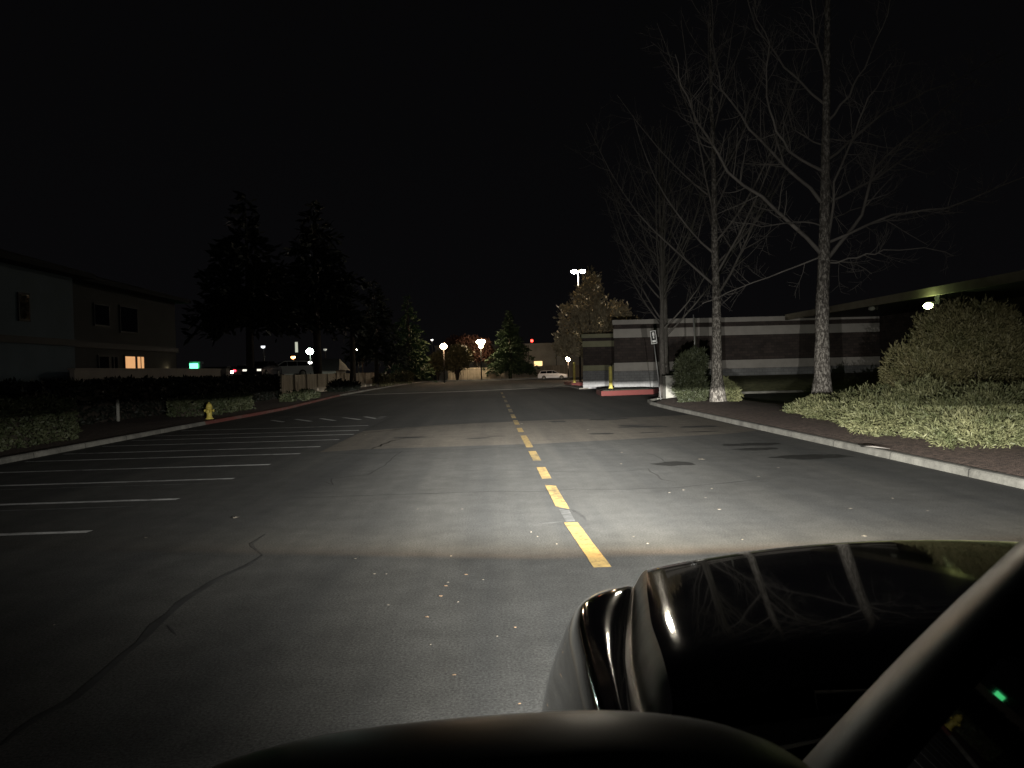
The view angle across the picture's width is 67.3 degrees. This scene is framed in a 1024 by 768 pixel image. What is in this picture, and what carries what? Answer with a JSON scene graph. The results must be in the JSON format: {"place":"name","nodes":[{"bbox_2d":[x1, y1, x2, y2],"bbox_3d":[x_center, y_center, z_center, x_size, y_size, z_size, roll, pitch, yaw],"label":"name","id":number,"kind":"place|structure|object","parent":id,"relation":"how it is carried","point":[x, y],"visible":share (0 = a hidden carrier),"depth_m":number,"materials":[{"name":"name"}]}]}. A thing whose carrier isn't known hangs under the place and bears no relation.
{"place":"outdoors","nodes":[
{"label":"outdoors","id":0,"kind":"place"},
{"bbox_2d":[0,381,422,456],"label":"planting bed","id":1,"kind":"object","parent":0,"point":[98,431],"visible":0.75,"depth_m":29.66,"materials":[{"name":"brown soil"}]},
{"bbox_2d":[0,392,82,451],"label":"clipped hedge","id":2,"kind":"object","parent":1,"relation":"on","point":[24,422],"visible":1,"depth_m":21.32,"materials":[{"name":"green plant"}]},
{"bbox_2d":[116,399,119,420],"bbox_3d":[-16.546,1.120,32.298,0.146,0.950,0.139,-1,1,-1],"label":"marker post","id":3,"kind":"object","parent":1,"relation":"on","point":[117,410],"visible":0.97,"depth_m":32.25,"materials":[{"name":"plastic"}]},
{"bbox_2d":[0,373,281,426],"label":"tall hedge","id":4,"kind":"object","parent":1,"relation":"on","point":[97,404],"visible":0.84,"depth_m":34.24,"materials":[{"name":"green plant"}]},
{"bbox_2d":[67,368,221,389],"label":"patio wall","id":5,"kind":"structure","parent":1,"relation":"on","point":[92,373],"depth_m":37.60,"materials":[{"name":"beige paint"}]},
{"bbox_2d":[189,362,202,367],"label":"traffic light","id":6,"kind":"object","parent":1,"relation":"on","point":[195,364],"depth_m":51.11,"materials":[{"name":"paint"}]},
{"bbox_2d":[204,402,214,418],"bbox_3d":[-12.671,1.113,32.184,0.410,0.715,0.375,-1,1,-1],"label":"fire hydrant","id":7,"kind":"object","parent":1,"relation":"on","point":[208,410],"visible":1,"depth_m":32.11,"materials":[{"name":"metal"}]},
{"bbox_2d":[165,390,255,416],"bbox_3d":[-14.538,0.938,37.577,2.284,1.204,6.571,-1,1,-1],"label":"clipped hedge","id":8,"kind":"object","parent":1,"relation":"on","point":[187,406],"visible":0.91,"depth_m":35.30,"materials":[{"name":"green plant"}]},
{"bbox_2d":[279,388,320,401],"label":"shrub","id":9,"kind":"object","parent":1,"relation":"on","point":[301,395],"visible":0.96,"depth_m":51.48,"materials":[{"name":"green plant"}]},
{"bbox_2d":[254,200,376,373],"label":"conifer tree","id":10,"kind":"object","parent":1,"relation":"on","point":[327,311],"visible":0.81,"depth_m":76.39,"materials":[{"name":"green plant"}]},
{"bbox_2d":[279,372,373,394],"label":"wood fence","id":11,"kind":"object","parent":1,"relation":"on","point":[318,382],"visible":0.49,"depth_m":73.22,"materials":[{"name":"brown wood"}]},
{"bbox_2d":[324,375,361,392],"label":"shrub","id":12,"kind":"object","parent":1,"relation":"on","point":[339,385],"visible":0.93,"depth_m":72.84,"materials":[{"name":"green plant"}]},
{"bbox_2d":[348,300,369,379],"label":"dark tree","id":13,"kind":"object","parent":1,"relation":"on","point":[352,358],"visible":0.36,"depth_m":83.33,"materials":[{"name":"brown plant"}]},
{"bbox_2d":[341,279,412,386],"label":"conifer tree","id":14,"kind":"object","parent":1,"relation":"on","point":[373,343],"visible":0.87,"depth_m":94.63,"materials":[{"name":"green plant"}]},
{"bbox_2d":[371,373,396,385],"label":"shrub","id":15,"kind":"object","parent":1,"relation":"on","point":[387,379],"visible":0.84,"depth_m":97.26,"materials":[{"name":"green plant"}]},
{"bbox_2d":[390,369,415,383],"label":"shrub","id":16,"kind":"object","parent":1,"relation":"on","point":[406,376],"visible":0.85,"depth_m":113.03,"materials":[{"name":"green plant"}]},
{"bbox_2d":[383,295,437,382],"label":"conifer tree","id":17,"kind":"object","parent":1,"relation":"on","point":[418,369],"visible":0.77,"depth_m":117.10,"materials":[{"name":"green plant"}]},
{"bbox_2d":[230,373,485,381],"bbox_3d":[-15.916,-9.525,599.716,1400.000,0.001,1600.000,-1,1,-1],"label":"ground","id":18,"kind":"structure","parent":0,"point":[418,378],"depth_m":193.19,"materials":[{"name":"asphalt"}]},
{"bbox_2d":[0,249,190,392],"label":"apartment house","id":19,"kind":"structure","parent":18,"relation":"on","point":[56,321],"depth_m":33.12,"materials":[{"name":"paint"}]},
{"bbox_2d":[17,292,30,321],"bbox_3d":[-18.828,-2.968,29.683,0.070,1.100,0.735,-1,1,-1],"label":"window","id":20,"kind":"structure","parent":19,"relation":"in","point":[23,299],"depth_m":29.60,"materials":[{"name":"black glass"}]},
{"bbox_2d":[93,302,109,327],"bbox_3d":[-19.623,-3.290,36.797,0.070,1.100,1.456,-1,1,-1],"label":"window","id":21,"kind":"structure","parent":19,"relation":"in","point":[101,312],"depth_m":36.70,"materials":[{"name":"black glass"}]},
{"bbox_2d":[97,355,118,367],"bbox_3d":[-19.574,-0.825,37.317,0.070,1.150,1.929,-1,1,-1],"label":"window","id":22,"kind":"structure","parent":19,"relation":"in","point":[103,361],"depth_m":37.18,"materials":[{"name":"black glass"}]},
{"bbox_2d":[118,305,138,333],"bbox_3d":[-19.695,-3.292,39.543,0.070,1.400,1.961,-1,1,-1],"label":"window","id":23,"kind":"structure","parent":19,"relation":"in","point":[128,316],"depth_m":39.42,"materials":[{"name":"black glass"}]},
{"bbox_2d":[123,355,144,367],"bbox_3d":[-19.644,-0.752,40.060,0.070,1.500,2.222,-1,1,-1],"label":"window","id":24,"kind":"structure","parent":19,"relation":"in","point":[130,361],"depth_m":39.96,"materials":[{"name":"orange glass"}]},
{"bbox_2d":[204,367,230,376],"bbox_3d":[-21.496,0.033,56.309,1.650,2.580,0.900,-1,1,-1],"label":"garage","id":25,"kind":"structure","parent":18,"relation":"on","point":[225,370],"depth_m":55.95,"materials":[{"name":"beige paint"}]},
{"bbox_2d":[284,359,348,374],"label":"building","id":26,"kind":"structure","parent":18,"relation":"on","point":[329,366],"depth_m":115.18,"materials":[{"name":"concrete"}]},
{"bbox_2d":[435,343,582,378],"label":"warehouse","id":27,"kind":"structure","parent":18,"relation":"on","point":[545,354],"depth_m":166.13,"materials":[{"name":"concrete"}]},
{"bbox_2d":[398,377,534,381],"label":"planting bed","id":28,"kind":"object","parent":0,"point":[443,380],"visible":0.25,"depth_m":141.39,"materials":[{"name":"soil"}]},
{"bbox_2d":[425,350,450,380],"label":"leafy tree","id":29,"kind":"object","parent":28,"relation":"on","point":[435,358],"visible":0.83,"depth_m":136.27,"materials":[{"name":"green plant"}]},
{"bbox_2d":[440,335,466,360],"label":"leafy tree","id":30,"kind":"object","parent":28,"relation":"on","point":[452,341],"visible":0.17,"depth_m":148.82,"materials":[{"name":"brown plant"}]},
{"bbox_2d":[439,342,473,379],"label":"leafy tree","id":31,"kind":"object","parent":28,"relation":"on","point":[459,357],"visible":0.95,"depth_m":136.78,"materials":[{"name":"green plant"}]},
{"bbox_2d":[455,334,494,367],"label":"leafy tree","id":32,"kind":"object","parent":28,"relation":"on","point":[487,349],"visible":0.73,"depth_m":144.83,"materials":[{"name":"brown plant"}]},
{"bbox_2d":[476,340,484,378],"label":"street lamp","id":33,"kind":"object","parent":28,"relation":"on","point":[479,342],"visible":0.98,"depth_m":138.63,"materials":[{"name":"grey"}]},
{"bbox_2d":[482,310,539,378],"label":"conifer tree","id":34,"kind":"object","parent":28,"relation":"on","point":[508,355],"visible":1,"depth_m":138.58,"materials":[{"name":"green plant"}]},
{"bbox_2d":[448,365,582,379],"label":"wood fence","id":35,"kind":"object","parent":28,"relation":"on","point":[470,373],"visible":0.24,"depth_m":143.01,"materials":[{"name":"brown wood"}]},
{"bbox_2d":[0,378,1023,767],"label":"road","id":36,"kind":"structure","parent":0,"point":[306,626],"depth_m":8.06,"materials":[{"name":"grey asphalt"}]},
{"bbox_2d":[0,530,92,535],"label":"stall line","id":37,"kind":"object","parent":36,"relation":"on","point":[32,533],"visible":1,"depth_m":9.57,"materials":[{"name":"white paint"}]},
{"bbox_2d":[0,498,178,504],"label":"stall line","id":38,"kind":"object","parent":36,"relation":"on","point":[89,501],"visible":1,"depth_m":11.92,"materials":[{"name":"white paint"}]},
{"bbox_2d":[0,421,205,463],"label":"kerb","id":39,"kind":"structure","parent":36,"relation":"on","point":[27,455],"depth_m":21.56,"materials":[{"name":"concrete"}]},
{"bbox_2d":[0,478,233,485],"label":"stall line","id":40,"kind":"object","parent":36,"relation":"on","point":[116,482],"visible":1,"depth_m":14.11,"materials":[{"name":"white paint"}]},
{"bbox_2d":[0,555,262,744],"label":"tar seam","id":41,"kind":"object","parent":36,"relation":"on","point":[144,636],"visible":1,"depth_m":5.23,"materials":[{"name":"black asphalt"}]},
{"bbox_2d":[0,464,269,472],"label":"stall line","id":42,"kind":"object","parent":36,"relation":"on","point":[133,468],"visible":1,"depth_m":16.16,"materials":[{"name":"white paint"}]},
{"bbox_2d":[26,453,299,461],"bbox_3d":[-8.242,1.742,18.214,6.394,0.001,0.140,-1,1,-3],"label":"stall line","id":43,"kind":"object","parent":36,"relation":"on","point":[160,457],"visible":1,"depth_m":18.21,"materials":[{"name":"white paint"}]},
{"bbox_2d":[74,446,319,453],"bbox_3d":[-8.225,1.710,19.845,6.514,0.001,0.140,-1,1,-3],"label":"stall line","id":44,"kind":"object","parent":36,"relation":"on","point":[190,450],"visible":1,"depth_m":19.84,"materials":[{"name":"white paint"}]},
{"bbox_2d":[102,439,339,446],"bbox_3d":[-8.223,1.671,21.815,6.624,0.001,0.140,-1,1,-3],"label":"stall line","id":45,"kind":"object","parent":36,"relation":"on","point":[229,442],"visible":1,"depth_m":21.82,"materials":[{"name":"white paint"}]},
{"bbox_2d":[132,434,351,440],"bbox_3d":[-8.219,1.636,23.565,6.724,0.001,0.140,-1,1,-3],"label":"stall line","id":46,"kind":"object","parent":36,"relation":"on","point":[246,437],"visible":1,"depth_m":23.57,"materials":[{"name":"white paint"}]},
{"bbox_2d":[250,535,263,554],"bbox_3d":[-2.857,1.798,8.613,0.167,0.001,1.117,-2,1,-16],"label":"tar seam","id":47,"kind":"object","parent":36,"relation":"on","point":[252,545],"visible":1,"depth_m":8.57,"materials":[{"name":"asphalt"}]},
{"bbox_2d":[168,430,355,435],"bbox_3d":[-8.322,1.607,25.163,6.604,0.001,0.140,-1,1,-3],"label":"stall line","id":48,"kind":"object","parent":36,"relation":"on","point":[274,432],"visible":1,"depth_m":25.17,"materials":[{"name":"white paint"}]},
{"bbox_2d":[205,394,339,424],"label":"red kerb","id":49,"kind":"structure","parent":36,"relation":"on","point":[254,413],"depth_m":37.27,"materials":[{"name":"paint"}]},
{"bbox_2d":[184,425,367,430],"bbox_3d":[-8.399,1.566,27.331,6.564,0.001,0.140,-1,1,-3],"label":"stall line","id":50,"kind":"object","parent":36,"relation":"on","point":[264,428],"visible":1,"depth_m":27.32,"materials":[{"name":"white paint"}]},
{"bbox_2d":[326,451,401,484],"bbox_3d":[-2.719,1.653,15.759,0.574,0.001,5.434,-1,1,9],"label":"road crack","id":51,"kind":"object","parent":36,"relation":"on","point":[368,474],"visible":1,"depth_m":14.56,"materials":[{"name":"asphalt"}]},
{"bbox_2d":[440,343,446,382],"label":"street lamp","id":52,"kind":"object","parent":36,"relation":"on","point":[443,346],"visible":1,"depth_m":117.89,"materials":[{"name":"grey"}]},
{"bbox_2d":[364,387,555,394],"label":"stop line","id":53,"kind":"object","parent":36,"relation":"on","point":[458,391],"visible":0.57,"depth_m":67.95,"materials":[{"name":"paint"}]},
{"bbox_2d":[340,377,582,395],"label":"kerb","id":54,"kind":"structure","parent":36,"relation":"on","point":[434,381],"depth_m":127.93,"materials":[{"name":"concrete"}]},
{"bbox_2d":[260,389,687,430],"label":"newer asphalt","id":55,"kind":"structure","parent":36,"relation":"on","point":[410,410],"depth_m":37.96,"materials":[{"name":"grey asphalt"}]},
{"bbox_2d":[529,451,540,460],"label":"line","id":56,"kind":"object","parent":36,"relation":"on","point":[534,455],"visible":1,"depth_m":16.67,"materials":[{"name":"yellow paint"}]},
{"bbox_2d":[321,415,756,451],"bbox_3d":[1.018,1.403,23.667,11.600,0.001,10.000,-1,1,-1],"label":"older asphalt strip","id":57,"kind":"object","parent":36,"relation":"on","point":[534,432],"visible":1,"depth_m":22.55,"materials":[{"name":"grey asphalt"}]},
{"bbox_2d":[521,435,532,446],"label":"line","id":58,"kind":"object","parent":57,"relation":"on","point":[526,441],"visible":1,"depth_m":19.93,"materials":[{"name":"yellow paint"}]},
{"bbox_2d":[590,418,626,419],"bbox_3d":[3.435,1.259,27.673,1.300,0.001,1.478,0,2,44],"label":"oil stain","id":59,"kind":"object","parent":57,"relation":"on","point":[608,419],"visible":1,"depth_m":27.64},
{"bbox_2d":[617,426,666,427],"bbox_3d":[4.056,1.321,23.776,1.622,0.001,0.742,-1,1,-1],"label":"oil stain","id":60,"kind":"object","parent":57,"relation":"on","point":[640,426],"visible":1,"depth_m":23.73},
{"bbox_2d":[680,426,716,427],"bbox_3d":[5.637,1.291,23.279,1.240,0.001,0.641,-1,1,-1],"label":"oil stain","id":61,"kind":"object","parent":57,"relation":"on","point":[696,426],"visible":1,"depth_m":23.24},
{"bbox_2d":[331,480,749,496],"bbox_3d":[0.271,1.654,11.913,7.410,0.001,0.521,-2,1,-5],"label":"road crack","id":62,"kind":"object","parent":36,"relation":"on","point":[540,491],"visible":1,"depth_m":11.89,"materials":[{"name":"asphalt"}]},
{"bbox_2d":[537,467,550,478],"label":"line","id":63,"kind":"object","parent":36,"relation":"on","point":[543,472],"visible":1,"depth_m":13.92,"materials":[{"name":"yellow paint"}]},
{"bbox_2d":[538,370,566,379],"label":"parked car","id":64,"kind":"object","parent":36,"relation":"on","point":[543,375],"visible":0.98,"depth_m":123.39,"materials":[{"name":"white paint"}]},
{"bbox_2d":[545,485,568,508],"bbox_3d":[0.652,1.652,11.365,0.182,0.001,2.180,-1,1,-1],"label":"line","id":65,"kind":"object","parent":36,"relation":"on","point":[556,497],"visible":1,"depth_m":11.22,"materials":[{"name":"yellow paint"}]},
{"bbox_2d":[559,509,574,521],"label":"faded line","id":66,"kind":"object","parent":36,"relation":"on","point":[567,515],"visible":1,"depth_m":9.85,"materials":[{"name":"white paint"}]},
{"bbox_2d":[564,382,582,385],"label":"red kerb","id":67,"kind":"structure","parent":36,"relation":"on","point":[576,383],"depth_m":78.34,"materials":[{"name":"paint"}]},
{"bbox_2d":[573,362,575,382],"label":"bollard","id":68,"kind":"object","parent":67,"relation":"on","point":[574,379],"visible":1,"depth_m":80.08,"materials":[{"name":"metal"}]},
{"bbox_2d":[566,385,587,388],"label":"concrete pad","id":69,"kind":"object","parent":36,"relation":"on","point":[576,387],"visible":0.86,"depth_m":71.34,"materials":[{"name":"concrete"}]},
{"bbox_2d":[571,269,584,381],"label":"street lamp","id":70,"kind":"object","parent":36,"relation":"on","point":[573,271],"visible":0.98,"depth_m":82.25,"materials":[{"name":"grey"}]},
{"bbox_2d":[564,522,610,566],"bbox_3d":[0.787,1.708,8.328,0.174,0.001,2.148,-2,1,-4],"label":"line","id":71,"kind":"object","parent":36,"relation":"on","point":[594,555],"visible":1,"depth_m":8.12,"materials":[{"name":"yellow paint"}]},
{"bbox_2d":[551,265,641,361],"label":"leafy tree","id":72,"kind":"object","parent":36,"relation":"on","point":[583,320],"visible":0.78,"depth_m":76.46,"materials":[{"name":"green plant"}]},
{"bbox_2d":[211,538,1023,767],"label":"pickup truck","id":73,"kind":"object","parent":36,"relation":"on","point":[887,654],"visible":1,"depth_m":1.17,"materials":[{"name":"black paint"}]},
{"bbox_2d":[596,387,658,395],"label":"red kerb","id":74,"kind":"structure","parent":36,"relation":"on","point":[653,390],"depth_m":50.06,"materials":[{"name":"paint"}]},
{"bbox_2d":[601,387,652,390],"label":"planting bed","id":75,"kind":"object","parent":74,"relation":"on","point":[621,388],"visible":0.9,"depth_m":52.63,"materials":[{"name":"soil"}]},
{"bbox_2d":[609,366,612,387],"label":"bollard","id":76,"kind":"object","parent":75,"relation":"on","point":[610,378],"visible":0.84,"depth_m":54.29,"materials":[{"name":"metal"}]},
{"bbox_2d":[598,122,732,396],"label":"bare tree","id":77,"kind":"object","parent":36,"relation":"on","point":[662,370],"visible":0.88,"depth_m":43.54,"materials":[{"name":"brown plant"}]},
{"bbox_2d":[653,461,694,465],"bbox_3d":[3.077,1.526,14.730,0.831,0.001,0.655,-1,1,-1],"label":"oil stain","id":78,"kind":"object","parent":36,"relation":"on","point":[675,463],"visible":1,"depth_m":14.71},
{"bbox_2d":[598,119,768,375],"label":"bare tree","id":79,"kind":"object","parent":36,"relation":"on","point":[666,333],"visible":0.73,"depth_m":45.62,"materials":[{"name":"brown plant"}]},
{"bbox_2d":[723,443,778,445],"bbox_3d":[5.572,1.401,17.835,1.432,0.001,0.585,-1,1,-1],"label":"oil stain","id":80,"kind":"object","parent":36,"relation":"on","point":[750,444],"visible":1,"depth_m":17.84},
{"bbox_2d":[732,448,777,450],"bbox_3d":[5.346,1.428,16.853,1.042,0.001,0.512,-1,1,-1],"label":"oil stain","id":81,"kind":"object","parent":36,"relation":"on","point":[751,449],"visible":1,"depth_m":16.88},
{"bbox_2d":[709,389,855,394],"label":"kerb","id":82,"kind":"structure","parent":36,"relation":"on","point":[780,391],"depth_m":47.49,"materials":[{"name":"concrete"}]},
{"bbox_2d":[769,454,853,459],"bbox_3d":[5.912,1.445,15.268,1.541,0.001,0.781,-2,1,-16],"label":"oil stain","id":83,"kind":"object","parent":36,"relation":"on","point":[813,456],"visible":1,"depth_m":15.26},
{"bbox_2d":[647,398,1023,488],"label":"kerb","id":84,"kind":"structure","parent":36,"relation":"on","point":[990,476],"depth_m":14.99,"materials":[{"name":"concrete"}]},
{"bbox_2d":[0,0,1023,375],"label":"sky","id":85,"kind":"structure","parent":0,"point":[437,137],"materials":[{"name":"black"}]},
{"bbox_2d":[581,333,614,388],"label":"shop building","id":86,"kind":"structure","parent":0,"point":[598,355],"depth_m":66.67,"materials":[{"name":"brown brick"}]},
{"bbox_2d":[612,316,879,387],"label":"shop building","id":87,"kind":"structure","parent":0,"point":[773,345],"depth_m":57.43,"materials":[{"name":"brown brick"}]},
{"bbox_2d":[684,372,928,393],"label":"lawn","id":88,"kind":"structure","parent":0,"point":[784,382],"depth_m":50.17,"materials":[{"name":"green plant"}]},
{"bbox_2d":[785,270,1023,394],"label":"canopy","id":89,"kind":"object","parent":88,"relation":"on","point":[895,313],"visible":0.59,"depth_m":43.60,"materials":[{"name":"painted stucco"},{"name":"painted metal"}]},
{"bbox_2d":[868,306,877,310],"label":"wall lamp","id":90,"kind":"object","parent":89,"relation":"attached to","point":[871,308],"visible":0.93,"depth_m":46.34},
{"bbox_2d":[923,302,935,308],"bbox_3d":[20.680,-3.895,38.096,0.539,0.347,0.532,-1,1,-1],"label":"wall lamp","id":91,"kind":"object","parent":89,"relation":"attached to","point":[927,305],"visible":0.91,"depth_m":37.96,"materials":[{"name":"grey"}]},
{"bbox_2d":[657,397,1023,476],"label":"planting bed","id":92,"kind":"object","parent":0,"point":[1008,460],"visible":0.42,"depth_m":17.02,"materials":[{"name":"brown soil"}]},
{"bbox_2d":[650,330,660,399],"bbox_3d":[7.226,-0.947,38.712,0.518,3.505,0.115,-1,1,-1],"label":"parking sign","id":93,"kind":"object","parent":92,"relation":"on","point":[653,337],"visible":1,"depth_m":38.65,"materials":[{"name":"metal"}]},
{"bbox_2d":[662,375,676,398],"bbox_3d":[8.321,0.197,40.187,0.820,1.280,0.880,-1,1,-1],"label":"utility cabinet","id":94,"kind":"object","parent":92,"relation":"on","point":[668,381],"visible":0.4,"depth_m":39.83,"materials":[{"name":"metal"}]},
{"bbox_2d":[669,344,710,402],"bbox_3d":[8.091,-0.399,34.635,2.048,2.857,2.048,-1,1,-1],"label":"round shrub","id":95,"kind":"object","parent":92,"relation":"on","point":[691,366],"visible":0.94,"depth_m":34.42,"materials":[{"name":"green plant"}]},
{"bbox_2d":[570,0,818,401],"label":"bare tree","id":96,"kind":"object","parent":92,"relation":"on","point":[717,391],"visible":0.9,"depth_m":32.93,"materials":[{"name":"brown plant"}]},
{"bbox_2d":[693,315,695,344],"bbox_3d":[8.847,-1.282,37.118,0.131,4.151,0.394,-1,1,6],"label":"street sign","id":97,"kind":"object","parent":92,"relation":"on","point":[694,331],"visible":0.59,"depth_m":37.16,"materials":[{"name":"metal"}]},
{"bbox_2d":[723,375,744,401],"bbox_3d":[9.484,0.298,33.574,1.169,1.414,1.531,-1,1,-1],"label":"round shrub","id":98,"kind":"object","parent":92,"relation":"on","point":[732,391],"visible":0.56,"depth_m":33.22,"materials":[{"name":"green plant"}]},
{"bbox_2d":[782,382,880,420],"bbox_3d":[9.714,0.610,22.758,3.415,1.220,4.668,-1,1,19],"label":"juniper shrub","id":99,"kind":"object","parent":92,"relation":"on","point":[812,406],"visible":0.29,"depth_m":22.64,"materials":[{"name":"green plant"}]},
{"bbox_2d":[642,0,1023,395],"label":"bare tree","id":100,"kind":"object","parent":92,"relation":"on","point":[822,381],"visible":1,"depth_m":25.71,"materials":[{"name":"brown plant"}]},
{"bbox_2d":[823,372,1023,449],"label":"juniper shrub","id":101,"kind":"object","parent":92,"relation":"on","point":[994,413],"visible":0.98,"depth_m":15.71,"materials":[{"name":"green plant"}]},
{"bbox_2d":[876,293,1023,406],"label":"juniper shrub","id":102,"kind":"object","parent":92,"relation":"on","point":[939,353],"visible":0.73,"depth_m":18.47,"materials":[{"name":"green plant"}]},
{"label":"parking lot","id":103,"kind":"structure","parent":0,"visible":0},
{"bbox_2d":[233,365,245,375],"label":"parked car","id":104,"kind":"object","parent":103,"relation":"on","point":[237,369],"visible":0.31,"depth_m":86.88,"materials":[{"name":"black metal"}]},
{"bbox_2d":[180,190,317,375],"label":"conifer tree","id":105,"kind":"object","parent":103,"relation":"on","point":[229,300],"visible":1,"depth_m":64.05,"materials":[{"name":"green plant"}]},
{"bbox_2d":[242,361,281,376],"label":"parked car","id":106,"kind":"object","parent":103,"relation":"on","point":[266,367],"visible":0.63,"depth_m":66.09,"materials":[{"name":"paint"}]},
{"bbox_2d":[268,361,312,374],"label":"parked car","id":107,"kind":"object","parent":103,"relation":"on","point":[297,367],"visible":0.49,"depth_m":70.21,"materials":[{"name":"silver metal"}]},
{"bbox_2d":[306,348,312,373],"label":"street lamp","id":108,"kind":"object","parent":103,"relation":"on","point":[309,351],"visible":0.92,"depth_m":103.00,"materials":[{"name":"grey"}]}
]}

